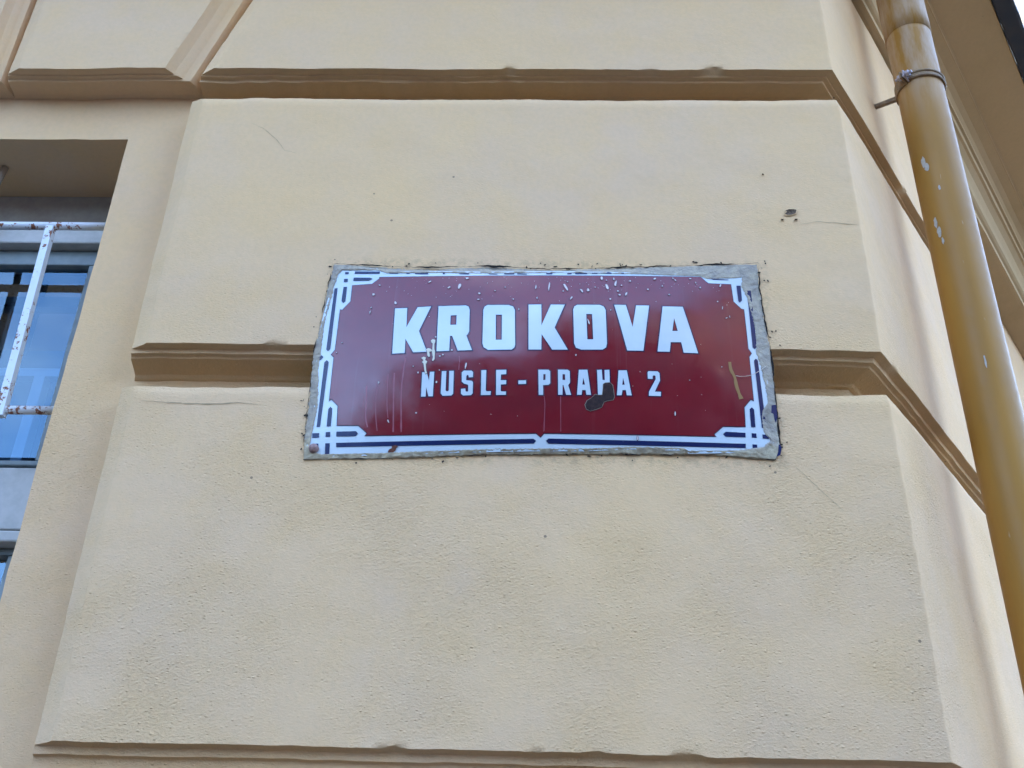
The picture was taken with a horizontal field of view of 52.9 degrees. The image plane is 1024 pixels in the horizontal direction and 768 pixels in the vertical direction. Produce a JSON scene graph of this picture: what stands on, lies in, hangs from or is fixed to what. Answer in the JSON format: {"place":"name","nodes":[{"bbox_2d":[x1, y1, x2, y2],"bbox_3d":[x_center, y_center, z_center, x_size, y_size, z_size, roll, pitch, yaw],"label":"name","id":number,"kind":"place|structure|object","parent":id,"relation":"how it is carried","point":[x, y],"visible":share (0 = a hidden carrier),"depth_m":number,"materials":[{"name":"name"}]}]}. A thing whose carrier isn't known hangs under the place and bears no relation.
{"place":"outdoors","nodes":[
{"label":"outdoors","id":0,"kind":"place"},
{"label":"pavement","id":1,"kind":"structure","parent":0,"visible":0},
{"bbox_2d":[0,0,1023,767],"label":"apartment building","id":2,"kind":"structure","parent":1,"relation":"on","point":[208,558],"depth_m":1.44,"materials":[{"name":"beige paint"}]},
{"bbox_2d":[0,197,111,599],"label":"window","id":3,"kind":"structure","parent":2,"relation":"in","point":[73,253],"depth_m":1.74,"materials":[{"name":"blue glass"}]},
{"bbox_2d":[307,270,781,455],"bbox_3d":[0.041,-0.038,1.397,0.620,0.300,0.021,1,-29,2],"label":"street sign","id":4,"kind":"object","parent":2,"relation":"attached to","point":[417,362],"visible":1,"depth_m":1.39,"materials":[{"name":"red metal"}]},
{"bbox_2d":[874,0,1023,693],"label":"downpipe","id":5,"kind":"object","parent":2,"relation":"attached to","point":[990,398],"visible":0.99,"depth_m":1.61,"materials":[{"name":"metal"}]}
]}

